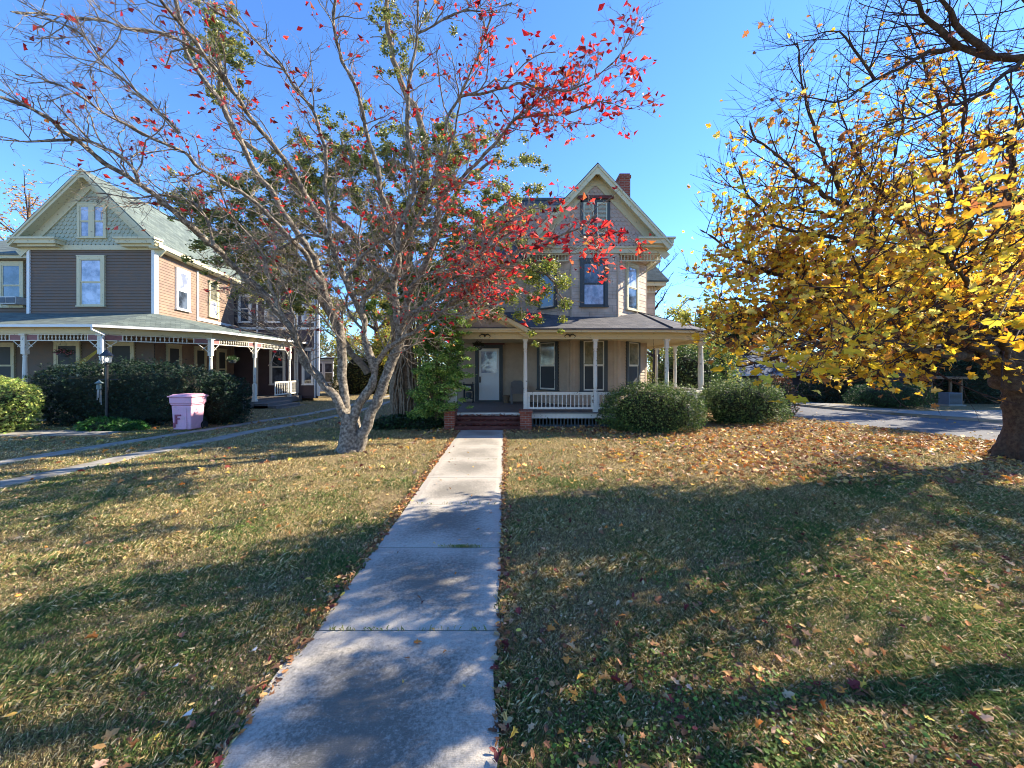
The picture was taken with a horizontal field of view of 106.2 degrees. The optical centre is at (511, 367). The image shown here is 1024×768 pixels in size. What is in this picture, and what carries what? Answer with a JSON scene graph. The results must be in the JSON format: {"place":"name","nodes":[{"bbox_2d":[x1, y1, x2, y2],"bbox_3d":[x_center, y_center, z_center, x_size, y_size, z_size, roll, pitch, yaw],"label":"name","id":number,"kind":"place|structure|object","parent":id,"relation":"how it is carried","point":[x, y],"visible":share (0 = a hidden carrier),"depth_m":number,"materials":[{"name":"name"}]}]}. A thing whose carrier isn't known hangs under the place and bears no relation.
{"place":"outdoors","nodes":[
{"label":"outdoors","id":0,"kind":"place"},
{"bbox_2d":[0,430,120,435],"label":"path","id":1,"kind":"structure","parent":0,"point":[47,432],"depth_m":11.80,"materials":[{"name":"concrete"}]},
{"bbox_2d":[0,401,389,487],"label":"driveway","id":2,"kind":"structure","parent":0,"point":[41,475],"depth_m":8.71,"materials":[{"name":"concrete"}]},
{"bbox_2d":[0,395,389,464],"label":"driveway","id":3,"kind":"structure","parent":0,"point":[49,454],"depth_m":10.37,"materials":[{"name":"concrete"}]},
{"bbox_2d":[0,372,1023,767],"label":"ground","id":4,"kind":"structure","parent":0,"point":[382,410],"depth_m":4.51,"materials":[{"name":"brown plant"}]},
{"bbox_2d":[0,375,45,433],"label":"bright yew","id":5,"kind":"object","parent":4,"relation":"on","point":[14,401],"visible":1,"depth_m":11.92,"materials":[{"name":"green plant"}]},
{"bbox_2d":[0,164,49,239],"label":"autumn tree","id":6,"kind":"object","parent":4,"relation":"on","point":[28,207],"visible":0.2,"depth_m":29.89,"materials":[{"name":"orange plant"}]},
{"bbox_2d":[98,347,118,416],"bbox_3d":[-13.349,0.655,12.720,0.650,2.690,0.250,0,0,0],"label":"lamp post","id":7,"kind":"object","parent":4,"relation":"on","point":[106,352],"visible":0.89,"depth_m":12.69,"materials":[{"name":"black metal"}]},
{"bbox_2d":[94,380,103,404],"bbox_3d":[-13.655,0.795,12.720,0.240,0.850,0.240,0,0,0],"label":"wind chime","id":8,"kind":"object","parent":7,"relation":"hanging from","point":[98,385],"visible":1,"depth_m":12.70,"materials":[{"name":"metal"}]},
{"bbox_2d":[73,415,151,431],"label":"fern clump","id":9,"kind":"object","parent":4,"relation":"on","point":[105,423],"visible":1,"depth_m":12.21,"materials":[{"name":"green plant"}]},
{"bbox_2d":[15,354,229,426],"bbox_3d":[-13.545,0.793,13.593,7.126,2.582,1.585,0,0,0],"label":"hedge","id":10,"kind":"object","parent":4,"relation":"on","point":[142,395],"visible":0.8,"depth_m":13.15,"materials":[{"name":"green plant"}]},
{"bbox_2d":[0,168,319,420],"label":"neighbouring house","id":11,"kind":"structure","parent":4,"relation":"on","point":[85,282],"depth_m":16.38,"materials":[{"name":"grey wood"}]},
{"bbox_2d":[0,343,15,385],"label":"window","id":12,"kind":"structure","parent":11,"relation":"in","point":[7,350],"depth_m":17.23,"materials":[{"name":"glass"}]},
{"bbox_2d":[0,296,25,304],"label":"air conditioner","id":13,"kind":"object","parent":11,"relation":"attached to","point":[9,300],"visible":0.98,"depth_m":16.86,"materials":[{"name":"white metal"}]},
{"bbox_2d":[0,261,25,307],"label":"window","id":14,"kind":"structure","parent":11,"relation":"in","point":[12,273],"depth_m":17.23,"materials":[{"name":"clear glass"}]},
{"bbox_2d":[52,335,75,356],"bbox_3d":[-17.377,-0.897,14.878,0.625,0.967,0.548,0,0,0],"label":"hanging basket","id":15,"kind":"object","parent":11,"relation":"hanging from","point":[59,352],"visible":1,"depth_m":14.82,"materials":[{"name":"green plant"}]},
{"bbox_2d":[53,341,81,383],"bbox_3d":[-18.900,-0.145,16.358,1.160,1.990,0.145,0,0,0],"label":"window","id":16,"kind":"structure","parent":11,"relation":"in","point":[76,346],"depth_m":16.32,"materials":[{"name":"glass"}]},
{"bbox_2d":[74,350,96,365],"bbox_3d":[-16.416,-0.391,14.838,2.180,0.635,0.081,0,0,27],"label":"hammock","id":17,"kind":"object","parent":11,"relation":"hanging from","point":[94,353],"visible":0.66,"depth_m":14.74,"materials":[{"name":"fabric"}]},
{"bbox_2d":[75,255,106,306],"bbox_3d":[-17.890,-3.695,16.358,1.230,2.190,0.145,0,0,0],"label":"window","id":18,"kind":"structure","parent":11,"relation":"in","point":[90,269],"depth_m":16.34,"materials":[{"name":"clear glass"}]},
{"bbox_2d":[76,202,107,238],"bbox_3d":[-17.844,-6.260,16.358,1.280,1.520,0.145,0,0,0],"label":"window","id":19,"kind":"structure","parent":11,"relation":"in","point":[90,225],"depth_m":16.32,"materials":[{"name":"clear glass"}]},
{"bbox_2d":[107,341,135,374],"bbox_3d":[-16.600,-0.145,16.358,1.160,1.990,0.145,0,0,0],"label":"window","id":20,"kind":"structure","parent":11,"relation":"in","point":[125,349],"depth_m":16.34,"materials":[{"name":"glass"}]},
{"bbox_2d":[166,343,181,376],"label":"window","id":21,"kind":"structure","parent":11,"relation":"in","point":[174,354],"depth_m":17.55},
{"bbox_2d":[174,267,190,312],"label":"window","id":22,"kind":"structure","parent":11,"relation":"in","point":[182,277],"depth_m":18.17,"materials":[{"name":"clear glass"}]},
{"bbox_2d":[194,346,206,385],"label":"window","id":23,"kind":"structure","parent":11,"relation":"in","point":[200,357],"depth_m":19.57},
{"bbox_2d":[207,281,219,318],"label":"window","id":24,"kind":"structure","parent":11,"relation":"in","point":[213,310],"depth_m":20.81,"materials":[{"name":"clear glass"}]},
{"bbox_2d":[216,348,226,380],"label":"window","id":25,"kind":"structure","parent":11,"relation":"in","point":[221,354],"depth_m":21.62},
{"bbox_2d":[226,344,239,362],"bbox_3d":[-12.943,-0.803,17.791,0.567,1.155,0.568,0,0,0],"label":"hanging basket","id":26,"kind":"object","parent":11,"relation":"hanging from","point":[233,359],"visible":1,"depth_m":17.74,"materials":[{"name":"green plant"}]},
{"bbox_2d":[238,293,251,322],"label":"window","id":27,"kind":"structure","parent":11,"relation":"in","point":[241,302],"depth_m":23.44,"materials":[{"name":"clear glass"}]},
{"bbox_2d":[264,294,280,322],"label":"window","id":28,"kind":"structure","parent":11,"relation":"in","point":[269,294],"depth_m":23.44,"materials":[{"name":"clear glass"}]},
{"bbox_2d":[269,348,285,384],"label":"window","id":29,"kind":"structure","parent":11,"relation":"in","point":[276,373],"depth_m":23.44,"materials":[{"name":"clear glass"}]},
{"bbox_2d":[301,348,313,384],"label":"window","id":30,"kind":"structure","parent":11,"relation":"in","point":[307,379],"depth_m":23.42,"materials":[{"name":"clear glass"}]},
{"bbox_2d":[301,297,313,322],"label":"window","id":31,"kind":"structure","parent":11,"relation":"in","point":[304,317],"depth_m":23.44,"materials":[{"name":"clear glass"}]},
{"bbox_2d":[182,709,192,716],"bbox_3d":[-1.829,1.945,2.166,0.048,0.020,0.043,0,0,0],"label":"paper scrap","id":32,"kind":"object","parent":4,"relation":"on","point":[189,712],"visible":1,"depth_m":2.17,"materials":[{"name":"white paper"}]},
{"bbox_2d":[167,393,208,429],"bbox_3d":[-10.524,1.420,12.535,0.800,1.160,0.750,0,0,0],"label":"trash cart","id":33,"kind":"object","parent":4,"relation":"on","point":[187,411],"visible":1,"depth_m":12.25,"materials":[{"name":"pink plastic"}]},
{"bbox_2d":[140,163,248,234],"bbox_3d":[-24.115,-6.689,30.439,9.188,17.593,7.931,0,0,0],"label":"bare tree","id":34,"kind":"object","parent":4,"relation":"on","point":[185,191],"visible":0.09,"depth_m":28.51,"materials":[{"name":"brown plant"}]},
{"bbox_2d":[189,371,252,424],"bbox_3d":[-10.516,1.080,13.877,2.291,1.972,1.549,0,0,0],"label":"hedge bush","id":35,"kind":"object","parent":4,"relation":"on","point":[227,405],"visible":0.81,"depth_m":13.59,"materials":[{"name":"green plant"}]},
{"bbox_2d":[320,357,333,390],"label":"white cottage","id":36,"kind":"structure","parent":4,"relation":"on","point":[326,369],"depth_m":32.94,"materials":[{"name":"grey"}]},
{"bbox_2d":[320,362,323,375],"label":"window","id":37,"kind":"structure","parent":36,"relation":"in","point":[321,365],"depth_m":32.94,"materials":[{"name":"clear glass"}]},
{"bbox_2d":[324,362,333,382],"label":"window","id":38,"kind":"structure","parent":36,"relation":"in","point":[328,370],"depth_m":32.94,"materials":[{"name":"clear glass"}]},
{"bbox_2d":[0,0,665,453],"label":"dogwood tree","id":39,"kind":"object","parent":4,"relation":"on","point":[354,432],"visible":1,"depth_m":7.54,"materials":[{"name":"grey plant"}]},
{"bbox_2d":[320,297,362,378],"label":"golden tree","id":40,"kind":"object","parent":4,"relation":"on","point":[344,324],"visible":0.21,"depth_m":41.28,"materials":[{"name":"yellow plant"}]},
{"bbox_2d":[209,430,503,767],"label":"walkway","id":41,"kind":"structure","parent":4,"relation":"on","point":[339,698],"depth_m":2.62,"materials":[{"name":"concrete"}]},
{"bbox_2d":[328,343,389,393],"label":"garden thicket","id":42,"kind":"object","parent":4,"relation":"on","point":[357,380],"visible":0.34,"depth_m":29.36,"materials":[{"name":"green plant"}]},
{"bbox_2d":[337,251,385,352],"bbox_3d":[-12.764,-4.822,36.489,8.474,13.949,7.491,0,0,0],"label":"bare tree","id":43,"kind":"object","parent":4,"relation":"on","point":[374,327],"visible":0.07,"depth_m":35.82,"materials":[{"name":"brown plant"}]},
{"bbox_2d":[155,0,582,415],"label":"vine covered tree","id":44,"kind":"object","parent":4,"relation":"on","point":[402,380],"visible":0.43,"depth_m":12.45,"materials":[{"name":"green plant"}]},
{"bbox_2d":[356,307,431,366],"bbox_3d":[-11.575,-2.457,39.716,7.104,9.139,7.966,0,0,-42],"label":"golden tree","id":45,"kind":"object","parent":4,"relation":"on","point":[388,339],"visible":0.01,"depth_m":39.99,"materials":[{"name":"yellow plant"}]},
{"bbox_2d":[360,285,428,390],"bbox_3d":[-8.948,-2.309,30.146,5.617,9.363,5.420,0,0,-23],"label":"golden tree","id":46,"kind":"object","parent":4,"relation":"on","point":[378,342],"visible":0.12,"depth_m":28.91,"materials":[{"name":"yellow plant"}]},
{"bbox_2d":[372,413,443,430],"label":"ground ivy","id":47,"kind":"object","parent":4,"relation":"on","point":[394,421],"visible":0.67,"depth_m":12.42,"materials":[{"name":"green plant"}]},
{"bbox_2d":[365,270,478,426],"bbox_3d":[-3.206,-0.729,12.932,4.393,5.488,2.802,0,0,0],"label":"green shrub","id":48,"kind":"object","parent":4,"relation":"on","point":[437,388],"visible":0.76,"depth_m":12.16,"materials":[{"name":"green plant"}]},
{"bbox_2d":[0,403,1023,767],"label":"fallen leaves","id":49,"kind":"object","parent":4,"relation":"on","point":[876,439],"visible":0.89,"depth_m":3.79,"materials":[{"name":"brown plant"}]},
{"bbox_2d":[443,162,714,429],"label":"victorian house","id":50,"kind":"structure","parent":4,"relation":"on","point":[595,349],"depth_m":15.36,"materials":[{"name":"beige wood"}]},
{"bbox_2d":[463,382,474,402],"bbox_3d":[-1.865,1.045,16.580,0.460,0.890,0.400,0,0,0],"label":"porch chair","id":51,"kind":"object","parent":50,"relation":"on","point":[469,395],"visible":0.91,"depth_m":16.43,"materials":[{"name":"black metal"}]},
{"bbox_2d":[473,341,484,349],"bbox_3d":[-1.219,-1.016,13.895,0.472,0.730,0.458,0,0,-37],"label":"hanging basket","id":52,"kind":"object","parent":50,"relation":"hanging from","point":[477,344],"visible":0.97,"depth_m":13.80,"materials":[{"name":"green plant"}]},
{"bbox_2d":[469,270,491,306],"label":"window","id":53,"kind":"structure","parent":50,"relation":"in","point":[486,285],"depth_m":17.10,"materials":[{"name":"clear glass"}]},
{"bbox_2d":[479,349,498,399],"bbox_3d":[-1.024,0.285,17.126,0.905,2.290,0.148,0,0,0],"label":"door","id":54,"kind":"structure","parent":50,"relation":"in","point":[488,358],"depth_m":17.12,"materials":[{"name":"white wood"}]},
{"bbox_2d":[502,395,509,402],"bbox_3d":[-0.250,1.330,16.400,0.331,0.320,0.340,0,0,0],"label":"plant pot","id":55,"kind":"object","parent":50,"relation":"on","point":[505,398],"visible":0.98,"depth_m":16.30,"materials":[{"name":"ceramic"}]},
{"bbox_2d":[510,381,523,403],"bbox_3d":[0.250,1.023,16.415,0.670,0.947,0.880,0,0,0],"label":"porch chair","id":56,"kind":"object","parent":50,"relation":"on","point":[516,387],"visible":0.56,"depth_m":16.65,"materials":[{"name":"grey plastic"}]},
{"bbox_2d":[537,266,557,309],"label":"window","id":57,"kind":"structure","parent":50,"relation":"in","point":[552,303],"depth_m":16.13,"materials":[{"name":"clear glass"}]},
{"bbox_2d":[536,341,558,390],"bbox_3d":[1.503,-0.155,16.207,1.200,2.210,0.145,0,0,45],"label":"window","id":58,"kind":"structure","parent":50,"relation":"in","point":[547,354],"depth_m":16.16,"materials":[{"name":"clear glass"}]},
{"bbox_2d":[579,258,608,306],"bbox_3d":[3.268,-3.405,15.358,1.170,1.950,0.145,0,0,0],"label":"window","id":59,"kind":"structure","parent":50,"relation":"in","point":[593,293],"depth_m":15.34,"materials":[{"name":"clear glass"}]},
{"bbox_2d":[579,340,608,391],"bbox_3d":[3.263,-0.155,15.358,1.160,2.210,0.145,0,0,0],"label":"window","id":60,"kind":"structure","parent":50,"relation":"in","point":[586,346],"depth_m":15.34,"materials":[{"name":"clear glass"}]},
{"bbox_2d":[578,195,613,236],"bbox_3d":[3.321,-6.055,15.315,1.415,1.610,0.170,0,0,0],"label":"window","id":61,"kind":"structure","parent":50,"relation":"in","point":[604,197],"depth_m":15.31,"materials":[{"name":"clear glass"}]},
{"bbox_2d":[625,262,639,311],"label":"window","id":62,"kind":"structure","parent":50,"relation":"in","point":[632,271],"depth_m":16.13,"materials":[{"name":"clear glass"}]},
{"bbox_2d":[626,341,640,390],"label":"window","id":63,"kind":"structure","parent":50,"relation":"in","point":[633,351],"depth_m":16.20,"materials":[{"name":"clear glass"}]},
{"bbox_2d":[320,319,841,384],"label":"wood","id":64,"kind":"object","parent":4,"relation":"on","point":[327,345],"depth_m":60.67,"materials":[{"name":"green plant"}]},
{"bbox_2d":[595,376,707,433],"bbox_3d":[4.380,1.158,12.157,3.514,1.790,1.702,0,0,0],"label":"yew bush","id":65,"kind":"object","parent":4,"relation":"on","point":[655,409],"visible":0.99,"depth_m":11.74,"materials":[{"name":"green plant"}]},
{"bbox_2d":[647,249,687,389],"bbox_3d":[14.598,-4.762,38.214,5.898,16.730,6.338,0,0,34],"label":"bare tree","id":66,"kind":"object","parent":4,"relation":"on","point":[656,307],"visible":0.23,"depth_m":37.84,"materials":[{"name":"brown plant"}]},
{"bbox_2d":[647,295,694,383],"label":"golden tree","id":67,"kind":"object","parent":4,"relation":"on","point":[650,358],"visible":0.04,"depth_m":42.61,"materials":[{"name":"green plant"}]},
{"bbox_2d":[652,344,725,408],"bbox_3d":[8.838,0.327,19.653,3.414,3.562,3.729,0,0,0],"label":"porch laurel","id":68,"kind":"object","parent":4,"relation":"on","point":[687,370],"visible":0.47,"depth_m":18.72,"materials":[{"name":"green plant"}]},
{"bbox_2d":[647,300,748,378],"bbox_3d":[13.801,-1.020,28.813,6.525,8.250,6.783,0,0,-41],"label":"golden tree","id":69,"kind":"object","parent":4,"relation":"on","point":[686,315],"visible":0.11,"depth_m":29.12,"materials":[{"name":"yellow plant"}]},
{"bbox_2d":[651,337,746,399],"bbox_3d":[10.527,-0.001,22.111,5.015,4.216,3.370,0,0,0],"label":"porch thicket","id":70,"kind":"object","parent":4,"relation":"on","point":[724,371],"visible":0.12,"depth_m":21.26,"materials":[{"name":"green plant"}]},
{"bbox_2d":[708,303,774,357],"bbox_3d":[22.404,-1.481,38.549,7.664,10.421,8.683,0,0,23],"label":"evergreen tree","id":71,"kind":"object","parent":4,"relation":"on","point":[734,334],"visible":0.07,"depth_m":37.00,"materials":[{"name":"green plant"}]},
{"bbox_2d":[699,374,793,424],"bbox_3d":[8.453,1.143,14.010,3.404,1.853,1.839,0,0,0],"label":"yew bush","id":72,"kind":"object","parent":4,"relation":"on","point":[729,404],"visible":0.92,"depth_m":13.54,"materials":[{"name":"green plant"}]},
{"bbox_2d":[728,301,785,347],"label":"golden tree","id":73,"kind":"object","parent":4,"relation":"on","point":[762,325],"visible":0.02,"depth_m":43.19,"materials":[{"name":"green plant"}]},
{"bbox_2d":[722,348,808,399],"bbox_3d":[22.164,0.800,37.470,10.280,5.400,8.060,0,0,0],"label":"grey bungalow","id":74,"kind":"object","parent":4,"relation":"on","point":[779,374],"visible":0.03,"depth_m":33.98,"materials":[{"name":"grey"}]},
{"bbox_2d":[754,374,800,414],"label":"autumn shrub","id":75,"kind":"object","parent":4,"relation":"on","point":[790,387],"visible":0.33,"depth_m":16.11,"materials":[{"name":"plant"}]},
{"bbox_2d":[787,286,872,395],"bbox_3d":[28.505,-1.858,32.831,7.332,11.102,9.624,0,0,-39],"label":"evergreen tree","id":76,"kind":"object","parent":4,"relation":"on","point":[802,351],"visible":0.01,"depth_m":32.94,"materials":[{"name":"green plant"}]},
{"bbox_2d":[795,376,875,402],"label":"dark bush","id":77,"kind":"object","parent":4,"relation":"on","point":[812,399],"visible":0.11,"depth_m":25.54,"materials":[{"name":"green plant"}]},
{"bbox_2d":[809,345,878,402],"bbox_3d":[20.831,0.169,23.935,4.744,4.144,1.866,0,0,0],"label":"dark thicket","id":78,"kind":"object","parent":4,"relation":"on","point":[833,395],"visible":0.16,"depth_m":23.53,"materials":[{"name":"green plant"}]},
{"bbox_2d":[677,0,1023,461],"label":"yellow maple","id":79,"kind":"object","parent":4,"relation":"on","point":[949,322],"visible":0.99,"depth_m":6.16,"materials":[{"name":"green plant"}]},
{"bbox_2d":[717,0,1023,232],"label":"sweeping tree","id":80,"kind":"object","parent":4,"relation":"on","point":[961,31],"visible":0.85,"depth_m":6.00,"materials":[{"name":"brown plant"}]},
{"bbox_2d":[842,381,939,408],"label":"clipped bush","id":81,"kind":"object","parent":4,"relation":"on","point":[866,396],"visible":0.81,"depth_m":19.07,"materials":[{"name":"green plant"}]},
{"bbox_2d":[809,314,978,403],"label":"side porch house","id":82,"kind":"structure","parent":4,"relation":"on","point":[902,375],"depth_m":23.98,"materials":[{"name":"grey"}]},
{"bbox_2d":[792,403,1002,422],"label":"kerb","id":83,"kind":"structure","parent":4,"relation":"on","point":[902,414],"depth_m":16.20,"materials":[{"name":"concrete"}]},
{"bbox_2d":[935,392,965,405],"bbox_3d":[23.300,1.650,20.450,0.900,0.700,0.700,0,0,0],"label":"heat pump","id":84,"kind":"object","parent":4,"relation":"on","point":[950,399],"visible":0.98,"depth_m":20.20,"materials":[{"name":"metal"}]},
{"bbox_2d":[927,358,1000,403],"bbox_3d":[27.564,-0.115,22.132,6.294,4.407,2.533,0,0,0],"label":"dark thicket","id":85,"kind":"object","parent":4,"relation":"on","point":[980,384],"visible":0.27,"depth_m":21.73,"materials":[{"name":"green plant"}]},
{"bbox_2d":[976,173,1023,335],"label":"evergreen tree","id":86,"kind":"object","parent":4,"relation":"on","point":[1019,200],"depth_m":22.09,"materials":[{"name":"green plant"}]},
{"bbox_2d":[0,0,1023,370],"label":"sky","id":87,"kind":"structure","parent":0,"point":[697,46],"materials":[{"name":"blue"}]},
{"bbox_2d":[791,402,916,411],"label":"pavement","id":88,"kind":"structure","parent":0,"point":[862,407],"depth_m":19.18,"materials":[{"name":"concrete"}]},
{"bbox_2d":[785,405,1002,440],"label":"road","id":89,"kind":"structure","parent":0,"point":[957,428],"depth_m":14.03,"materials":[{"name":"grey asphalt"}]},
{"bbox_2d":[889,410,1001,419],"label":"driveway","id":90,"kind":"structure","parent":0,"point":[995,414],"depth_m":15.93,"materials":[{"name":"concrete"}]}
]}

